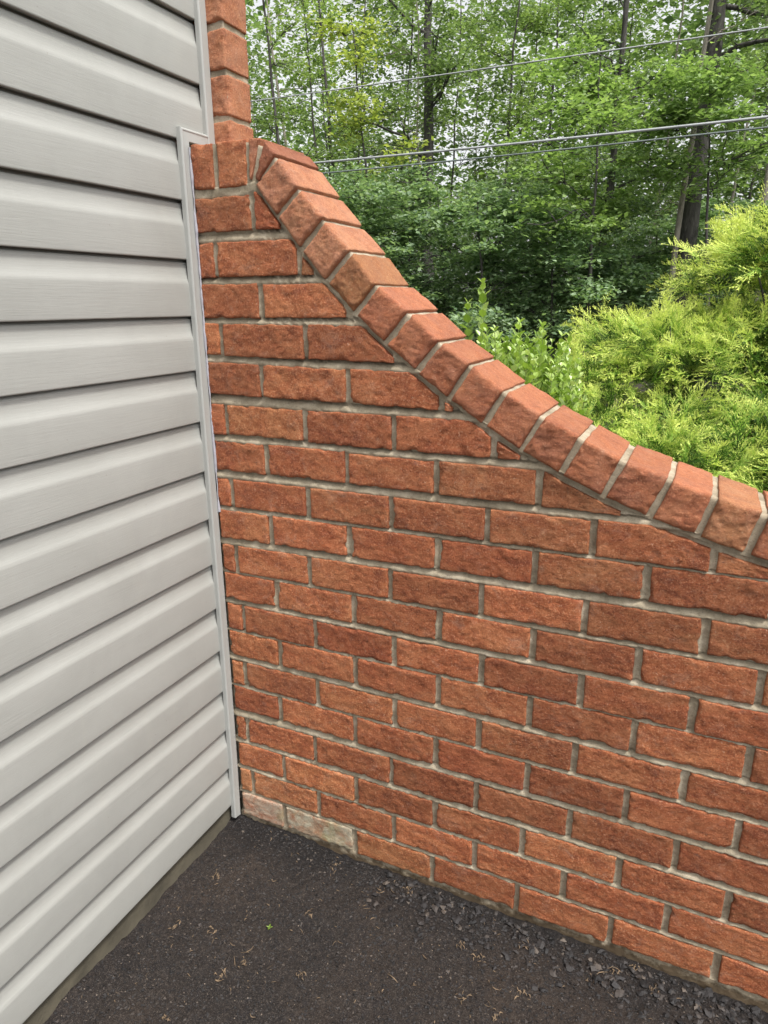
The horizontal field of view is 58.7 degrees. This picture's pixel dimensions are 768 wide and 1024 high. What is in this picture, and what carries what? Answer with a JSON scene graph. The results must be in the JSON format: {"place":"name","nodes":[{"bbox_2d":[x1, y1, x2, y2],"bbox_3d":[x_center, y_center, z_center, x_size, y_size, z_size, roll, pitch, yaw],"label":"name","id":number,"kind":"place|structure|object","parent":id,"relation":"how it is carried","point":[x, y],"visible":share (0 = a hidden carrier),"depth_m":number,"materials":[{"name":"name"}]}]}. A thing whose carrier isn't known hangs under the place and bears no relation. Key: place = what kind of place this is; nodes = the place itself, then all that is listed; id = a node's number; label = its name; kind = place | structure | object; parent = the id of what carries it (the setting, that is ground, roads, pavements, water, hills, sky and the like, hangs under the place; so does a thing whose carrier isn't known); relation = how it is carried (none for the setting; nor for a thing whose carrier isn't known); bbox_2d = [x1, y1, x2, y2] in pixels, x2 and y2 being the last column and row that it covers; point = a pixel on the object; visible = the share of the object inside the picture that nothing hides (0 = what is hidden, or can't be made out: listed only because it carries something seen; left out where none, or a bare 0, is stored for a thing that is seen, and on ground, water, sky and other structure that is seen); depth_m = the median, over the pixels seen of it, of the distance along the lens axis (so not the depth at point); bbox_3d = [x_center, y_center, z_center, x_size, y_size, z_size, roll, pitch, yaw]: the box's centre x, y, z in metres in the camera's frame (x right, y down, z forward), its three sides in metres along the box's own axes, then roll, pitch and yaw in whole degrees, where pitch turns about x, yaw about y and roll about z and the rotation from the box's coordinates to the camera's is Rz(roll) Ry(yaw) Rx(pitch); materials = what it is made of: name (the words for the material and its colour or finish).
{"place":"outdoors","nodes":[
{"label":"outdoors","id":0,"kind":"place"},
{"bbox_2d":[43,809,767,1023],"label":"driveway","id":1,"kind":"structure","parent":0,"point":[216,1008],"depth_m":1.47,"materials":[{"name":"black asphalt"}]},
{"bbox_2d":[81,831,726,1022],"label":"dry debris","id":2,"kind":"object","parent":1,"relation":"on","point":[463,998],"visible":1,"depth_m":1.46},
{"bbox_2d":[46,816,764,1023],"bbox_3d":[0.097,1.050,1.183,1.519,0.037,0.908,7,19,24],"label":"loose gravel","id":3,"kind":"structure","parent":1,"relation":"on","point":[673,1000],"depth_m":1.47,"materials":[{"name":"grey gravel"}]},
{"bbox_2d":[240,303,767,809],"bbox_3d":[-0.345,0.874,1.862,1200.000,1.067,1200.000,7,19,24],"label":"ground","id":4,"kind":"structure","parent":0,"point":[638,405],"depth_m":11.08,"materials":[{"name":"green plant"}]},
{"bbox_2d":[248,3,289,139],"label":"slim tree","id":5,"kind":"object","parent":4,"relation":"on","point":[260,97],"visible":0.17,"depth_m":15.71,"materials":[{"name":"green plant"}]},
{"bbox_2d":[246,19,318,147],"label":"slim tree","id":6,"kind":"object","parent":4,"relation":"on","point":[258,63],"visible":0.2,"depth_m":17.35,"materials":[{"name":"green plant"}]},
{"bbox_2d":[247,0,342,166],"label":"slim tree","id":7,"kind":"object","parent":4,"relation":"on","point":[270,74],"visible":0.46,"depth_m":14.66,"materials":[{"name":"green plant"}]},
{"bbox_2d":[248,0,348,176],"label":"slim tree","id":8,"kind":"object","parent":4,"relation":"on","point":[277,86],"visible":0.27,"depth_m":18.08,"materials":[{"name":"green plant"}]},
{"bbox_2d":[250,0,377,226],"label":"slim tree","id":9,"kind":"object","parent":4,"relation":"on","point":[298,111],"visible":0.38,"depth_m":16.17,"materials":[{"name":"green plant"}]},
{"bbox_2d":[248,0,400,235],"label":"slim tree","id":10,"kind":"object","parent":4,"relation":"on","point":[285,61],"visible":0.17,"depth_m":18.53,"materials":[{"name":"green plant"}]},
{"bbox_2d":[273,0,395,250],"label":"slim tree","id":11,"kind":"object","parent":4,"relation":"on","point":[326,76],"visible":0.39,"depth_m":15.70,"materials":[{"name":"green plant"}]},
{"bbox_2d":[304,0,419,211],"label":"slim tree","id":12,"kind":"object","parent":4,"relation":"on","point":[368,73],"visible":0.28,"depth_m":19.12,"materials":[{"name":"green plant"}]},
{"bbox_2d":[300,3,438,219],"bbox_3d":[-0.091,-6.210,13.898,3.010,7.411,2.300,7,19,24],"label":"maple tree","id":13,"kind":"object","parent":4,"relation":"on","point":[339,34],"visible":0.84,"depth_m":13.14,"materials":[{"name":"green plant"}]},
{"bbox_2d":[327,175,418,288],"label":"understory tree","id":14,"kind":"object","parent":4,"relation":"on","point":[382,186],"visible":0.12,"depth_m":12.40,"materials":[{"name":"green plant"}]},
{"bbox_2d":[325,155,450,312],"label":"understory tree","id":15,"kind":"object","parent":4,"relation":"on","point":[370,181],"visible":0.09,"depth_m":13.44,"materials":[{"name":"green plant"}]},
{"bbox_2d":[305,1,474,273],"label":"slim tree","id":16,"kind":"object","parent":4,"relation":"on","point":[407,58],"visible":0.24,"depth_m":17.82,"materials":[{"name":"green plant"}]},
{"bbox_2d":[320,0,496,281],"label":"slim tree","id":17,"kind":"object","parent":4,"relation":"on","point":[388,53],"visible":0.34,"depth_m":16.92,"materials":[{"name":"green plant"}]},
{"bbox_2d":[347,0,469,265],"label":"slim tree","id":18,"kind":"object","parent":4,"relation":"on","point":[420,50],"visible":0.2,"depth_m":20.80,"materials":[{"name":"green plant"}]},
{"bbox_2d":[355,167,461,289],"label":"understory tree","id":19,"kind":"object","parent":4,"relation":"on","point":[410,172],"visible":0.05,"depth_m":16.98,"materials":[{"name":"green plant"}]},
{"bbox_2d":[326,166,492,352],"bbox_3d":[0.677,-4.280,13.075,3.569,4.193,3.781,7,19,24],"label":"understory tree","id":20,"kind":"object","parent":4,"relation":"on","point":[409,276],"visible":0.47,"depth_m":12.11,"materials":[{"name":"green plant"}]},
{"bbox_2d":[309,0,512,293],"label":"oak tree","id":21,"kind":"object","parent":4,"relation":"on","point":[433,62],"visible":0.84,"depth_m":14.88,"materials":[{"name":"green plant"}]},
{"bbox_2d":[371,167,529,326],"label":"understory tree","id":22,"kind":"object","parent":4,"relation":"on","point":[453,231],"visible":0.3,"depth_m":13.04,"materials":[{"name":"green plant"}]},
{"bbox_2d":[392,0,536,292],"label":"slim tree","id":23,"kind":"object","parent":4,"relation":"on","point":[497,83],"visible":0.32,"depth_m":19.05,"materials":[{"name":"green plant"}]},
{"bbox_2d":[416,0,543,266],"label":"slim tree","id":24,"kind":"object","parent":4,"relation":"on","point":[477,8],"visible":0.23,"depth_m":22.31,"materials":[{"name":"green plant"}]},
{"bbox_2d":[414,185,563,351],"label":"understory tree","id":25,"kind":"object","parent":4,"relation":"on","point":[512,278],"visible":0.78,"depth_m":11.87,"materials":[{"name":"green plant"}]},
{"bbox_2d":[421,161,575,356],"bbox_3d":[2.654,-6.008,16.998,4.157,5.165,3.453,7,19,24],"label":"understory tree","id":26,"kind":"object","parent":4,"relation":"on","point":[521,180],"visible":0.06,"depth_m":16.44,"materials":[{"name":"green plant"}]},
{"bbox_2d":[245,0,767,342],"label":"wood","id":27,"kind":"object","parent":4,"relation":"on","point":[671,18],"visible":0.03,"depth_m":23.94,"materials":[{"name":"green plant"}]},
{"bbox_2d":[451,0,577,340],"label":"slim tree","id":28,"kind":"object","parent":4,"relation":"on","point":[483,171],"visible":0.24,"depth_m":20.96,"materials":[{"name":"green plant"}]},
{"bbox_2d":[453,0,586,287],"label":"slim tree","id":29,"kind":"object","parent":4,"relation":"on","point":[529,22],"visible":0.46,"depth_m":17.08,"materials":[{"name":"green plant"}]},
{"bbox_2d":[459,278,588,416],"bbox_3d":[0.359,0.104,1.933,0.365,1.460,0.343,7,19,24],"label":"boxwood shrub","id":30,"kind":"object","parent":4,"relation":"on","point":[564,388],"visible":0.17,"depth_m":1.75,"materials":[{"name":"green plant"}]},
{"bbox_2d":[453,176,613,352],"bbox_3d":[3.019,-4.621,14.037,3.663,4.248,3.573,7,19,24],"label":"understory tree","id":31,"kind":"object","parent":4,"relation":"on","point":[542,192],"visible":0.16,"depth_m":13.55,"materials":[{"name":"green plant"}]},
{"bbox_2d":[444,189,644,366],"bbox_3d":[3.209,-3.805,12.383,3.158,3.655,3.264,-10,20,-29],"label":"understory tree","id":32,"kind":"object","parent":4,"relation":"on","point":[521,306],"visible":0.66,"depth_m":12.00,"materials":[{"name":"green plant"}]},
{"bbox_2d":[467,0,641,329],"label":"slim tree","id":33,"kind":"object","parent":4,"relation":"on","point":[513,11],"visible":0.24,"depth_m":18.18,"materials":[{"name":"green plant"}]},
{"bbox_2d":[531,141,656,345],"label":"understory tree","id":34,"kind":"object","parent":4,"relation":"on","point":[644,221],"visible":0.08,"depth_m":16.30,"materials":[{"name":"green plant"}]},
{"bbox_2d":[491,194,703,351],"bbox_3d":[4.113,-4.369,13.885,3.932,3.838,3.242,-6,18,-16],"label":"understory tree","id":35,"kind":"object","parent":4,"relation":"on","point":[666,249],"visible":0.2,"depth_m":13.30,"materials":[{"name":"green plant"}]},
{"bbox_2d":[467,0,735,313],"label":"maple tree","id":36,"kind":"object","parent":4,"relation":"on","point":[626,5],"visible":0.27,"depth_m":15.96,"materials":[{"name":"green plant"}]},
{"bbox_2d":[548,0,655,315],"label":"slim tree","id":37,"kind":"object","parent":4,"relation":"on","point":[636,22],"visible":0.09,"depth_m":21.60,"materials":[{"name":"green plant"}]},
{"bbox_2d":[542,0,663,276],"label":"slim tree","id":38,"kind":"object","parent":4,"relation":"on","point":[611,28],"visible":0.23,"depth_m":19.37,"materials":[{"name":"green plant"}]},
{"bbox_2d":[478,26,730,379],"bbox_3d":[3.502,-4.986,11.999,4.122,6.135,3.370,-4,17,-12],"label":"maple tree","id":39,"kind":"object","parent":4,"relation":"on","point":[591,108],"visible":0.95,"depth_m":11.40,"materials":[{"name":"green plant"}]},
{"bbox_2d":[544,243,691,372],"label":"understory tree","id":40,"kind":"object","parent":4,"relation":"on","point":[614,257],"visible":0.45,"depth_m":12.54,"materials":[{"name":"green plant"}]},
{"bbox_2d":[576,0,692,337],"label":"slim tree","id":41,"kind":"object","parent":4,"relation":"on","point":[655,48],"visible":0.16,"depth_m":19.73,"materials":[{"name":"green plant"}]},
{"bbox_2d":[559,0,740,320],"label":"slim tree","id":42,"kind":"object","parent":4,"relation":"on","point":[695,54],"visible":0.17,"depth_m":17.59,"materials":[{"name":"green plant"}]},
{"bbox_2d":[588,221,712,360],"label":"understory tree","id":43,"kind":"object","parent":4,"relation":"on","point":[637,238],"visible":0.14,"depth_m":14.84,"materials":[{"name":"green plant"}]},
{"bbox_2d":[534,289,767,492],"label":"juniper shrub","id":44,"kind":"object","parent":4,"relation":"on","point":[678,336],"visible":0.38,"depth_m":2.04,"materials":[{"name":"green plant"}]},
{"bbox_2d":[599,197,756,376],"bbox_3d":[6.659,-4.549,14.427,4.614,3.828,2.851,-4,18,-13],"label":"understory tree","id":45,"kind":"object","parent":4,"relation":"on","point":[711,214],"visible":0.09,"depth_m":13.85,"materials":[{"name":"green plant"}]},
{"bbox_2d":[590,46,767,380],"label":"maple tree","id":46,"kind":"object","parent":4,"relation":"on","point":[712,87],"visible":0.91,"depth_m":10.98,"materials":[{"name":"green plant"}]},
{"bbox_2d":[630,0,767,372],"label":"oak tree","id":47,"kind":"object","parent":4,"relation":"on","point":[690,223],"visible":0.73,"depth_m":12.36,"materials":[{"name":"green plant"}]},
{"bbox_2d":[646,0,767,229],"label":"slim tree","id":48,"kind":"object","parent":4,"relation":"on","point":[734,127],"visible":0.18,"depth_m":16.61,"materials":[{"name":"green plant"}]},
{"bbox_2d":[646,180,767,491],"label":"juniper shrub","id":49,"kind":"object","parent":4,"relation":"on","point":[736,244],"visible":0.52,"depth_m":2.21,"materials":[{"name":"green plant"}]},
{"bbox_2d":[651,221,767,373],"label":"understory tree","id":50,"kind":"object","parent":4,"relation":"on","point":[701,236],"visible":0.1,"depth_m":13.16,"materials":[{"name":"green plant"}]},
{"bbox_2d":[654,0,767,372],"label":"birch tree","id":51,"kind":"object","parent":4,"relation":"on","point":[689,150],"visible":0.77,"depth_m":11.84,"materials":[{"name":"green plant"}]},
{"bbox_2d":[686,197,767,345],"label":"understory tree","id":52,"kind":"object","parent":4,"relation":"on","point":[745,205],"visible":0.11,"depth_m":12.22,"materials":[{"name":"green plant"}]},
{"bbox_2d":[692,0,767,372],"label":"grey tree","id":53,"kind":"object","parent":4,"relation":"on","point":[765,189],"visible":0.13,"depth_m":13.85,"materials":[{"name":"green plant"}]},
{"bbox_2d":[710,0,767,296],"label":"slim tree","id":54,"kind":"object","parent":4,"relation":"on","point":[750,187],"visible":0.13,"depth_m":18.49,"materials":[{"name":"green plant"}]},
{"bbox_2d":[718,2,767,181],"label":"slim tree","id":55,"kind":"object","parent":4,"relation":"on","point":[755,169],"visible":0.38,"depth_m":16.63,"materials":[{"name":"green plant"}]},
{"bbox_2d":[729,22,767,202],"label":"slim tree","id":56,"kind":"object","parent":4,"relation":"on","point":[756,47],"visible":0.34,"depth_m":14.20,"materials":[{"name":"green plant"}]},
{"bbox_2d":[731,199,767,375],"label":"understory tree","id":57,"kind":"object","parent":4,"relation":"on","point":[755,286],"visible":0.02,"depth_m":11.99,"materials":[{"name":"green plant"}]},
{"bbox_2d":[245,0,767,301],"label":"sky","id":58,"kind":"structure","parent":0,"point":[259,3],"materials":[{"name":"white"}]},
{"bbox_2d":[250,26,767,101],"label":"utility wire","id":59,"kind":"object","parent":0,"point":[524,62],"visible":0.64,"depth_m":7.74,"materials":[{"name":"grey metal"}]},
{"bbox_2d":[314,115,767,163],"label":"utility wire","id":60,"kind":"object","parent":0,"point":[588,136],"visible":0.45,"depth_m":8.22,"materials":[{"name":"grey metal"}]},
{"bbox_2d":[322,126,767,173],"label":"utility wire","id":61,"kind":"object","parent":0,"point":[764,127],"visible":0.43,"depth_m":8.23,"materials":[{"name":"grey metal"}]},
{"label":"pavement","id":62,"kind":"structure","parent":0,"visible":0},
{"bbox_2d":[0,0,253,1023],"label":"house","id":63,"kind":"structure","parent":62,"relation":"on","point":[120,792],"depth_m":1.31,"materials":[{"name":"plastic"}]},
{"bbox_2d":[190,138,767,1012],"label":"brick wall","id":64,"kind":"structure","parent":62,"relation":"on","point":[498,634],"depth_m":1.39,"materials":[{"name":"brick"}]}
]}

